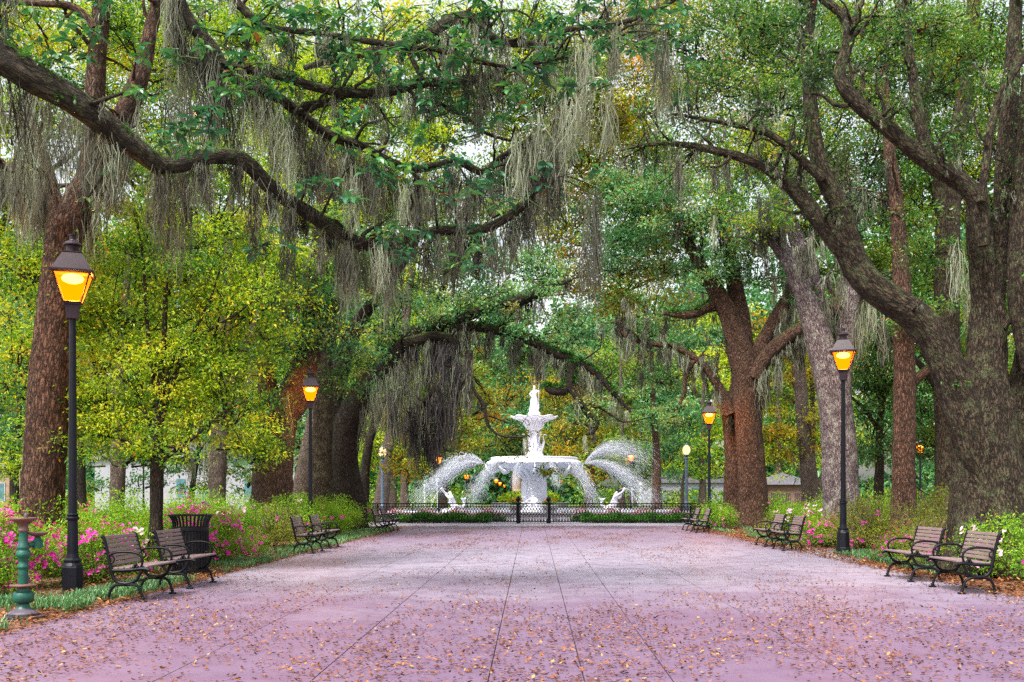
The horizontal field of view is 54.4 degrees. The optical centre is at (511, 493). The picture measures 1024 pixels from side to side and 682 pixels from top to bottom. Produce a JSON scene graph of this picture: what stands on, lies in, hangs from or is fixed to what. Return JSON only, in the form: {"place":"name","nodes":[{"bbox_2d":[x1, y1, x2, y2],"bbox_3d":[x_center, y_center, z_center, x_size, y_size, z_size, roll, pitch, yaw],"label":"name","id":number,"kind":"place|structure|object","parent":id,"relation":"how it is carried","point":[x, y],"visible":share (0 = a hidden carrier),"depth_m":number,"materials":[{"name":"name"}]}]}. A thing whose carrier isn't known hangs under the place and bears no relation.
{"place":"outdoors","nodes":[
{"label":"outdoors","id":0,"kind":"place"},
{"bbox_2d":[0,526,406,632],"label":"bed","id":1,"kind":"object","parent":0,"point":[45,585],"depth_m":15.14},
{"bbox_2d":[1,513,48,619],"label":"drinking fountain","id":2,"kind":"object","parent":1,"relation":"on","point":[22,596],"visible":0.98,"depth_m":11.15,"materials":[{"name":"green paint"}]},
{"bbox_2d":[0,523,50,597],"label":"azalea bush","id":3,"kind":"object","parent":1,"relation":"on","point":[4,563],"visible":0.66,"depth_m":13.17,"materials":[{"name":"green plant"}]},
{"bbox_2d":[0,498,87,588],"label":"azalea bush","id":4,"kind":"object","parent":1,"relation":"on","point":[5,521],"visible":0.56,"depth_m":14.44,"materials":[{"name":"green plant"}]},
{"bbox_2d":[12,491,130,577],"bbox_3d":[-7.606,0.673,16.986,2.754,1.509,2.061,0,0,-41],"label":"azalea bush","id":5,"kind":"object","parent":1,"relation":"on","point":[65,522],"visible":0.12,"depth_m":16.73,"materials":[{"name":"green plant"}]},
{"bbox_2d":[48,234,95,593],"bbox_3d":[-6.199,-1.098,14.049,0.580,5.122,0.580,0,0,-19],"label":"street lamp","id":6,"kind":"object","parent":1,"relation":"on","point":[72,272],"visible":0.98,"depth_m":13.98,"materials":[{"name":"metal"}]},
{"bbox_2d":[14,501,156,586],"bbox_3d":[-6.590,0.768,15.564,1.939,1.325,2.140,0,0,4],"label":"azalea bush","id":7,"kind":"object","parent":1,"relation":"on","point":[94,565],"visible":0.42,"depth_m":15.41,"materials":[{"name":"green plant"}]},
{"bbox_2d":[4,103,246,520],"bbox_3d":[-10.554,-4.629,28.377,6.930,12.283,6.139,0,0,0],"label":"park tree","id":8,"kind":"object","parent":1,"relation":"on","point":[117,477],"visible":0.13,"depth_m":27.54,"materials":[{"name":"green plant"}]},
{"bbox_2d":[78,482,176,537],"bbox_3d":[-8.684,0.574,22.292,2.342,1.715,3.130,0,0,-37],"label":"azalea bush","id":9,"kind":"object","parent":1,"relation":"on","point":[126,510],"visible":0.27,"depth_m":22.05,"materials":[{"name":"green plant"}]},
{"bbox_2d":[90,507,175,572],"bbox_3d":[-6.555,0.825,17.557,1.996,1.224,2.027,0,0,-24],"label":"azalea bush","id":10,"kind":"object","parent":1,"relation":"on","point":[154,558],"visible":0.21,"depth_m":17.34,"materials":[{"name":"green plant"}]},
{"bbox_2d":[0,0,295,577],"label":"leaning oak","id":11,"kind":"object","parent":1,"relation":"on","point":[43,475],"visible":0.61,"depth_m":16.90,"materials":[{"name":"green plant"}]},
{"bbox_2d":[0,118,325,546],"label":"young tree","id":12,"kind":"object","parent":1,"relation":"on","point":[177,358],"visible":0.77,"depth_m":17.34,"materials":[{"name":"green plant"}]},
{"bbox_2d":[138,481,240,526],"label":"azalea bush","id":13,"kind":"object","parent":1,"relation":"on","point":[174,502],"visible":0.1,"depth_m":26.29,"materials":[{"name":"green plant"}]},
{"bbox_2d":[168,514,212,572],"bbox_3d":[-5.520,0.842,17.100,0.744,0.984,0.744,0,0,0],"label":"litter bin","id":14,"kind":"object","parent":1,"relation":"on","point":[194,532],"visible":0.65,"depth_m":16.88,"materials":[{"name":"black metal"}]},
{"bbox_2d":[142,489,253,556],"bbox_3d":[-6.854,0.667,21.352,2.616,1.538,2.370,0,0,3],"label":"azalea bush","id":15,"kind":"object","parent":1,"relation":"on","point":[184,510],"visible":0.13,"depth_m":21.18,"materials":[{"name":"green plant"}]},
{"bbox_2d":[0,526,398,630],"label":"border grass","id":16,"kind":"structure","parent":1,"relation":"on","point":[79,598],"depth_m":14.15,"materials":[{"name":"plant"}]},
{"bbox_2d":[167,495,268,562],"bbox_3d":[-5.869,0.723,19.856,2.034,1.412,2.045,0,0,-5],"label":"azalea bush","id":17,"kind":"object","parent":1,"relation":"on","point":[220,529],"visible":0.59,"depth_m":19.60,"materials":[{"name":"green plant"}]},
{"bbox_2d":[181,485,280,551],"bbox_3d":[-6.845,0.607,23.993,2.623,1.690,2.583,0,0,-23],"label":"azalea bush","id":18,"kind":"object","parent":1,"relation":"on","point":[252,518],"visible":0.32,"depth_m":23.97,"materials":[{"name":"green plant"}]},
{"bbox_2d":[131,122,363,506],"bbox_3d":[-7.909,-4.788,29.312,7.035,12.706,5.580,0,0,0],"label":"park tree","id":19,"kind":"object","parent":1,"relation":"on","point":[216,474],"visible":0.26,"depth_m":28.57,"materials":[{"name":"green plant"}]},
{"bbox_2d":[228,526,275,555],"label":"azalea bush","id":20,"kind":"object","parent":1,"relation":"on","point":[262,538],"visible":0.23,"depth_m":22.39,"materials":[{"name":"green plant"}]},
{"bbox_2d":[212,500,321,549],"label":"azalea bush","id":21,"kind":"object","parent":1,"relation":"on","point":[287,528],"visible":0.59,"depth_m":24.81,"materials":[{"name":"green plant"}]},
{"bbox_2d":[257,490,329,540],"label":"azalea bush","id":22,"kind":"object","parent":1,"relation":"on","point":[305,512],"visible":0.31,"depth_m":29.33,"materials":[{"name":"green plant"}]},
{"bbox_2d":[300,369,319,539],"bbox_3d":[-6.027,-1.182,29.756,0.580,5.122,0.580,0,0,-11],"label":"street lamp","id":23,"kind":"object","parent":1,"relation":"on","point":[309,386],"visible":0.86,"depth_m":29.68,"materials":[{"name":"metal"}]},
{"bbox_2d":[292,494,358,536],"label":"azalea bush","id":24,"kind":"object","parent":1,"relation":"on","point":[335,516],"visible":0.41,"depth_m":32.41,"materials":[{"name":"green plant"}]},
{"bbox_2d":[249,168,420,538],"bbox_3d":[-6.099,-4.606,31.556,6.378,12.821,4.125,0,0,-9],"label":"thick oak","id":25,"kind":"object","parent":1,"relation":"on","point":[275,482],"visible":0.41,"depth_m":31.12,"materials":[{"name":"green plant"}]},
{"bbox_2d":[201,20,468,515],"bbox_3d":[-7.171,-8.172,37.586,11.236,19.225,6.363,0,0,0],"label":"park tree","id":26,"kind":"object","parent":1,"relation":"on","point":[322,467],"visible":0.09,"depth_m":36.22,"materials":[{"name":"green plant"}]},
{"bbox_2d":[304,491,370,532],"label":"azalea bush","id":27,"kind":"object","parent":1,"relation":"on","point":[349,511],"visible":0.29,"depth_m":35.42,"materials":[{"name":"green plant"}]},
{"bbox_2d":[64,496,930,524],"bbox_3d":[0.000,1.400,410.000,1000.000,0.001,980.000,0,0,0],"label":"ground","id":28,"kind":"structure","parent":0,"point":[465,505],"depth_m":103.00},
{"bbox_2d":[0,289,88,512],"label":"broad tree","id":29,"kind":"object","parent":28,"relation":"on","point":[13,490],"visible":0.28,"depth_m":52.00,"materials":[{"name":"green plant"}]},
{"bbox_2d":[2,230,178,517],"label":"broad tree","id":30,"kind":"object","parent":28,"relation":"on","point":[81,488],"visible":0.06,"depth_m":43.90,"materials":[{"name":"green plant"}]},
{"bbox_2d":[0,285,209,459],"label":"tree","id":31,"kind":"object","parent":28,"relation":"on","point":[16,385],"visible":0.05,"depth_m":89.08,"materials":[{"name":"green plant"}]},
{"bbox_2d":[65,404,257,505],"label":"broad tree","id":32,"kind":"object","parent":28,"relation":"on","point":[95,485],"visible":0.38,"depth_m":49.95,"materials":[{"name":"green plant"}]},
{"bbox_2d":[0,0,354,322],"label":"tall oak","id":33,"kind":"object","parent":28,"relation":"on","point":[118,89],"visible":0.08,"depth_m":30.68,"materials":[{"name":"green plant"}]},
{"bbox_2d":[93,442,296,510],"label":"house","id":34,"kind":"structure","parent":28,"relation":"on","point":[104,471],"depth_m":82.00,"materials":[{"name":"paint"}]},
{"bbox_2d":[143,249,302,463],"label":"tree","id":35,"kind":"object","parent":28,"relation":"on","point":[293,354],"visible":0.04,"depth_m":84.44,"materials":[{"name":"green plant"}]},
{"bbox_2d":[277,343,338,474],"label":"broad tree","id":36,"kind":"object","parent":28,"relation":"on","point":[298,439],"visible":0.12,"depth_m":49.66,"materials":[{"name":"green plant"}]},
{"bbox_2d":[0,0,699,335],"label":"live oak","id":37,"kind":"object","parent":28,"relation":"on","point":[26,72],"visible":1,"depth_m":12.94,"materials":[{"name":"green plant"}]},
{"bbox_2d":[303,258,484,505],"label":"tree","id":38,"kind":"object","parent":28,"relation":"on","point":[404,492],"visible":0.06,"depth_m":103.96,"materials":[{"name":"green plant"}]},
{"bbox_2d":[336,312,463,508],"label":"tree","id":39,"kind":"object","parent":28,"relation":"on","point":[393,494],"visible":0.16,"depth_m":69.92,"materials":[{"name":"green plant"}]},
{"bbox_2d":[361,347,519,507],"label":"tree","id":40,"kind":"object","parent":28,"relation":"on","point":[443,498],"visible":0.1,"depth_m":74.09,"materials":[{"name":"green plant"}]},
{"bbox_2d":[223,0,683,505],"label":"tall oak","id":41,"kind":"object","parent":28,"relation":"on","point":[300,481],"visible":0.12,"depth_m":41.48,"materials":[{"name":"green plant"}]},
{"bbox_2d":[332,200,656,530],"bbox_3d":[-0.837,-5.087,38.037,12.957,13.239,5.858,0,0,0],"label":"moss oak","id":42,"kind":"object","parent":28,"relation":"on","point":[448,338],"visible":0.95,"depth_m":37.57,"materials":[{"name":"green plant"}]},
{"bbox_2d":[65,486,933,507],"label":"undergrowth","id":43,"kind":"object","parent":28,"relation":"on","point":[608,493],"visible":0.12,"depth_m":108.94,"materials":[{"name":"green plant"}]},
{"bbox_2d":[0,158,1014,504],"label":"wood","id":44,"kind":"object","parent":28,"relation":"on","point":[488,496],"visible":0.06,"depth_m":130.04,"materials":[{"name":"green plant"}]},
{"bbox_2d":[491,489,567,507],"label":"clipped hedge","id":45,"kind":"object","parent":28,"relation":"on","point":[505,497],"visible":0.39,"depth_m":78.74,"materials":[{"name":"plant"}]},
{"bbox_2d":[446,322,614,492],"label":"tree","id":46,"kind":"object","parent":28,"relation":"on","point":[498,369],"visible":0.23,"depth_m":98.57,"materials":[{"name":"green plant"}]},
{"bbox_2d":[518,354,651,507],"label":"tree","id":47,"kind":"object","parent":28,"relation":"on","point":[563,430],"visible":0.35,"depth_m":76.16,"materials":[{"name":"green plant"}]},
{"bbox_2d":[578,325,690,507],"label":"tree","id":48,"kind":"object","parent":28,"relation":"on","point":[620,430],"visible":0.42,"depth_m":70.42,"materials":[{"name":"green plant"}]},
{"bbox_2d":[540,271,755,505],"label":"tree","id":49,"kind":"object","parent":28,"relation":"on","point":[695,341],"visible":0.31,"depth_m":108.46,"materials":[{"name":"green plant"}]},
{"bbox_2d":[635,390,720,511],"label":"tree","id":50,"kind":"object","parent":28,"relation":"on","point":[667,445],"visible":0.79,"depth_m":65.97,"materials":[{"name":"green plant"}]},
{"bbox_2d":[634,471,723,504],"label":"house","id":51,"kind":"structure","parent":28,"relation":"on","point":[718,485],"depth_m":125.00,"materials":[{"name":"paint"}]},
{"bbox_2d":[642,358,730,507],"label":"tree","id":52,"kind":"object","parent":28,"relation":"on","point":[701,474],"visible":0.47,"depth_m":79.82,"materials":[{"name":"green plant"}]},
{"bbox_2d":[681,300,874,474],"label":"tree","id":53,"kind":"object","parent":28,"relation":"on","point":[775,405],"visible":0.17,"depth_m":92.39,"materials":[{"name":"green plant"}]},
{"bbox_2d":[767,473,801,510],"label":"brick hut","id":54,"kind":"object","parent":28,"relation":"on","point":[794,490],"visible":0.2,"depth_m":62.00,"materials":[{"name":"stone"}]},
{"bbox_2d":[767,439,821,491],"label":"bare shrub","id":55,"kind":"object","parent":28,"relation":"on","point":[798,471],"visible":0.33,"depth_m":55.88,"materials":[{"name":"plant"}]},
{"bbox_2d":[750,297,878,470],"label":"broad tree","id":56,"kind":"object","parent":28,"relation":"on","point":[779,430],"visible":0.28,"depth_m":46.76,"materials":[{"name":"green plant"}]},
{"bbox_2d":[817,351,934,486],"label":"tree","id":57,"kind":"object","parent":28,"relation":"on","point":[888,464],"visible":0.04,"depth_m":96.17,"materials":[{"name":"green plant"}]},
{"bbox_2d":[0,526,1023,681],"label":"path","id":58,"kind":"structure","parent":0,"point":[368,570],"depth_m":11.06,"materials":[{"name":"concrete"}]},
{"bbox_2d":[100,532,179,601],"bbox_3d":[-4.941,0.953,13.275,0.654,0.860,1.092,0,0,1],"label":"park bench","id":59,"kind":"object","parent":58,"relation":"on","point":[142,567],"visible":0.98,"depth_m":13.08,"materials":[{"name":"wood"}]},
{"bbox_2d":[152,528,218,588],"bbox_3d":[-4.904,0.953,15.014,0.654,0.860,1.092,0,0,2],"label":"park bench","id":60,"kind":"object","parent":58,"relation":"on","point":[188,557],"visible":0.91,"depth_m":14.91,"materials":[{"name":"wood"}]},
{"bbox_2d":[289,516,325,553],"bbox_3d":[-4.824,0.953,23.547,0.654,0.860,1.092,0,0,1],"label":"park bench","id":61,"kind":"object","parent":58,"relation":"on","point":[301,526],"visible":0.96,"depth_m":23.19,"materials":[{"name":"wood"}]},
{"bbox_2d":[308,514,341,548],"bbox_3d":[-4.804,0.953,25.594,0.654,0.860,1.092,0,0,2],"label":"park bench","id":62,"kind":"object","parent":58,"relation":"on","point":[315,527],"visible":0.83,"depth_m":25.40,"materials":[{"name":"wood"}]},
{"bbox_2d":[0,527,1023,633],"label":"leaf litter","id":63,"kind":"object","parent":58,"relation":"on","point":[1015,594],"visible":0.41,"depth_m":16.38,"materials":[{"name":"plant"}]},
{"bbox_2d":[0,525,1023,681],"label":"fallen leaves","id":64,"kind":"object","parent":58,"relation":"on","point":[491,655],"visible":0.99,"depth_m":9.80,"materials":[{"name":"brown plant"}]},
{"bbox_2d":[753,513,786,546],"bbox_3d":[6.824,0.953,26.404,0.654,0.860,1.092,0,0,1],"label":"park bench","id":65,"kind":"object","parent":58,"relation":"on","point":[775,521],"visible":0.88,"depth_m":26.29,"materials":[{"name":"wood"}]},
{"bbox_2d":[770,515,806,550],"bbox_3d":[6.814,0.953,24.606,0.654,0.860,1.092,0,0,2],"label":"park bench","id":66,"kind":"object","parent":58,"relation":"on","point":[795,524],"visible":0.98,"depth_m":24.32,"materials":[{"name":"wood"}]},
{"bbox_2d":[881,525,945,581],"bbox_3d":[6.504,0.953,16.154,0.654,0.860,1.092,0,0,1],"label":"park bench","id":67,"kind":"object","parent":58,"relation":"on","point":[911,553],"visible":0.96,"depth_m":16.01,"materials":[{"name":"wood"}]},
{"bbox_2d":[926,529,1002,593],"bbox_3d":[6.454,0.953,14.256,0.654,0.860,1.092,0,0,2],"label":"park bench","id":68,"kind":"object","parent":58,"relation":"on","point":[987,547],"visible":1,"depth_m":14.06,"materials":[{"name":"wood"}]},
{"bbox_2d":[0,0,1023,493],"label":"sky","id":69,"kind":"structure","parent":0,"point":[471,149],"materials":[{"name":"white"}]},
{"bbox_2d":[433,510,634,511],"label":"water","id":70,"kind":"structure","parent":0,"point":[557,511],"depth_m":62.47,"materials":[{"name":"blue liquid"}]},
{"bbox_2d":[403,458,486,509],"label":"water jet","id":71,"kind":"object","parent":70,"relation":"on","point":[462,466],"visible":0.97,"depth_m":58.34,"materials":[{"name":"white"}]},
{"bbox_2d":[460,459,508,510],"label":"water jet","id":72,"kind":"object","parent":70,"relation":"on","point":[492,467],"visible":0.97,"depth_m":54.97,"materials":[{"name":"white"}]},
{"bbox_2d":[485,386,582,511],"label":"fountain","id":73,"kind":"object","parent":70,"relation":"on","point":[536,483],"visible":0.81,"depth_m":58.30,"materials":[{"name":"stone"}]},
{"bbox_2d":[583,435,659,475],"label":"water jet","id":74,"kind":"object","parent":73,"relation":"attached to","point":[597,453],"visible":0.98,"depth_m":58.92,"materials":[{"name":"white"}]},
{"bbox_2d":[563,461,608,511],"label":"water jet","id":75,"kind":"object","parent":70,"relation":"on","point":[578,469],"visible":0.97,"depth_m":55.22,"materials":[{"name":"white"}]},
{"bbox_2d":[581,458,662,508],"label":"water jet","id":76,"kind":"object","parent":70,"relation":"on","point":[607,466],"visible":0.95,"depth_m":58.33,"materials":[{"name":"white"}]},
{"bbox_2d":[370,522,714,525],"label":"plaza","id":77,"kind":"structure","parent":0,"point":[538,524],"depth_m":45.19,"materials":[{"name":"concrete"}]},
{"bbox_2d":[396,511,491,522],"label":"border plants","id":78,"kind":"object","parent":77,"relation":"on","point":[451,517],"visible":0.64,"depth_m":47.59,"materials":[{"name":"green plant"}]},
{"bbox_2d":[377,503,516,522],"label":"iron railing","id":79,"kind":"object","parent":77,"relation":"on","point":[444,513],"visible":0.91,"depth_m":46.98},
{"bbox_2d":[359,345,565,504],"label":"tree","id":80,"kind":"object","parent":77,"relation":"on","point":[365,468],"visible":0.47,"depth_m":45.29,"materials":[{"name":"green plant"}]},
{"bbox_2d":[398,508,669,520],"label":"pool wall","id":81,"kind":"structure","parent":77,"relation":"on","point":[539,517],"depth_m":50.86,"materials":[{"name":"white stone"}]},
{"bbox_2d":[338,87,733,511],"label":"tall oak","id":82,"kind":"object","parent":77,"relation":"on","point":[377,495],"visible":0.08,"depth_m":57.68,"materials":[{"name":"green plant"}]},
{"bbox_2d":[550,503,690,522],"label":"iron railing","id":83,"kind":"object","parent":77,"relation":"on","point":[620,506],"visible":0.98,"depth_m":46.98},
{"bbox_2d":[580,510,688,522],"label":"border plants","id":84,"kind":"object","parent":77,"relation":"on","point":[633,517],"visible":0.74,"depth_m":47.56,"materials":[{"name":"green plant"}]},
{"bbox_2d":[607,310,700,510],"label":"slim pine","id":85,"kind":"object","parent":77,"relation":"on","point":[653,420],"visible":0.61,"depth_m":61.69,"materials":[{"name":"green plant"}]},
{"bbox_2d":[508,0,821,509],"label":"tall oak","id":86,"kind":"object","parent":77,"relation":"on","point":[810,483],"visible":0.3,"depth_m":44.23,"materials":[{"name":"green plant"}]},
{"bbox_2d":[685,526,1023,596],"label":"bed","id":87,"kind":"object","parent":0,"point":[1003,584],"depth_m":16.20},
{"bbox_2d":[701,399,717,529],"bbox_3d":[7.717,-1.151,38.956,0.580,5.122,0.580,0,0,6],"label":"street lamp","id":88,"kind":"object","parent":87,"relation":"on","point":[709,412],"visible":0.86,"depth_m":38.88,"materials":[{"name":"metal"}]},
{"bbox_2d":[692,496,741,528],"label":"azalea bush","id":89,"kind":"object","parent":87,"relation":"on","point":[724,515],"visible":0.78,"depth_m":38.67,"materials":[{"name":"green plant"}]},
{"bbox_2d":[561,121,891,528],"bbox_3d":[8.008,-6.501,39.740,13.797,16.510,6.696,0,0,19],"label":"twin oak","id":90,"kind":"object","parent":87,"relation":"on","point":[742,402],"visible":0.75,"depth_m":39.78,"materials":[{"name":"green plant"}]},
{"bbox_2d":[636,55,919,546],"bbox_3d":[7.651,-5.366,27.412,8.363,13.748,4.832,0,0,-16],"label":"lichen oak","id":91,"kind":"object","parent":87,"relation":"on","point":[809,282],"visible":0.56,"depth_m":26.32,"materials":[{"name":"grey plant"}]},
{"bbox_2d":[763,488,803,520],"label":"azalea bush","id":92,"kind":"object","parent":87,"relation":"on","point":[771,506],"visible":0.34,"depth_m":39.87,"materials":[{"name":"green plant"}]},
{"bbox_2d":[762,497,821,535],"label":"azalea bush","id":93,"kind":"object","parent":87,"relation":"on","point":[788,512],"visible":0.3,"depth_m":31.64,"materials":[{"name":"green plant"}]},
{"bbox_2d":[585,0,1023,572],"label":"massive oak","id":94,"kind":"object","parent":87,"relation":"on","point":[979,392],"visible":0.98,"depth_m":16.90,"materials":[{"name":"green plant"}]},
{"bbox_2d":[783,511,850,546],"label":"azalea bush","id":95,"kind":"object","parent":87,"relation":"on","point":[820,540],"visible":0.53,"depth_m":25.73,"materials":[{"name":"green plant"}]},
{"bbox_2d":[634,0,1023,339],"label":"tall oak","id":96,"kind":"object","parent":87,"relation":"on","point":[833,125],"visible":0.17,"depth_m":30.52,"materials":[{"name":"green plant"}]},
{"bbox_2d":[790,488,867,535],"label":"azalea bush","id":97,"kind":"object","parent":87,"relation":"on","point":[819,509],"visible":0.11,"depth_m":28.37,"materials":[{"name":"green plant"}]},
{"bbox_2d":[710,526,984,574],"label":"edging grass","id":98,"kind":"structure","parent":87,"relation":"on","point":[868,552],"depth_m":21.71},
{"bbox_2d":[829,328,856,551],"bbox_3d":[7.600,-1.241,22.844,0.580,5.122,0.580,0,0,20],"label":"street lamp","id":99,"kind":"object","parent":98,"relation":"on","point":[843,351],"visible":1,"depth_m":22.77,"materials":[{"name":"metal"}]},
{"bbox_2d":[801,491,911,549],"bbox_3d":[8.646,0.664,24.276,2.787,1.496,2.455,0,0,35],"label":"azalea bush","id":100,"kind":"object","parent":87,"relation":"on","point":[859,540],"visible":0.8,"depth_m":24.15,"materials":[{"name":"green plant"}]},
{"bbox_2d":[775,57,986,545],"bbox_3d":[10.003,-5.109,26.641,5.495,13.138,4.222,0,0,-44],"label":"slim tree","id":101,"kind":"object","parent":87,"relation":"on","point":[907,378],"visible":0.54,"depth_m":25.92,"materials":[{"name":"green plant"}]},
{"bbox_2d":[820,318,965,503],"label":"broad tree","id":102,"kind":"object","parent":87,"relation":"on","point":[882,389],"visible":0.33,"depth_m":35.88,"materials":[{"name":"green plant"}]},
{"bbox_2d":[860,520,943,559],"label":"azalea bush","id":103,"kind":"object","parent":87,"relation":"on","point":[883,547],"visible":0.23,"depth_m":20.44,"materials":[{"name":"green plant"}]},
{"bbox_2d":[865,480,948,542],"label":"azalea bush","id":104,"kind":"object","parent":87,"relation":"on","point":[939,498],"visible":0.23,"depth_m":22.05,"materials":[{"name":"green plant"}]},
{"bbox_2d":[873,506,947,566],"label":"azalea bush","id":105,"kind":"object","parent":87,"relation":"on","point":[932,523],"visible":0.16,"depth_m":18.29,"materials":[{"name":"green plant"}]},
{"bbox_2d":[832,0,1023,522],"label":"park tree","id":106,"kind":"object","parent":87,"relation":"on","point":[949,285],"visible":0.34,"depth_m":26.85,"materials":[{"name":"green plant"}]},
{"bbox_2d":[860,233,1014,390],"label":"broad tree","id":107,"kind":"object","parent":87,"relation":"on","point":[920,364],"visible":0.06,"depth_m":35.29,"materials":[{"name":"green plant"}]},
{"bbox_2d":[934,503,1023,579],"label":"azalea bush","id":108,"kind":"object","parent":87,"relation":"on","point":[1001,552],"visible":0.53,"depth_m":16.06,"materials":[{"name":"green plant"}]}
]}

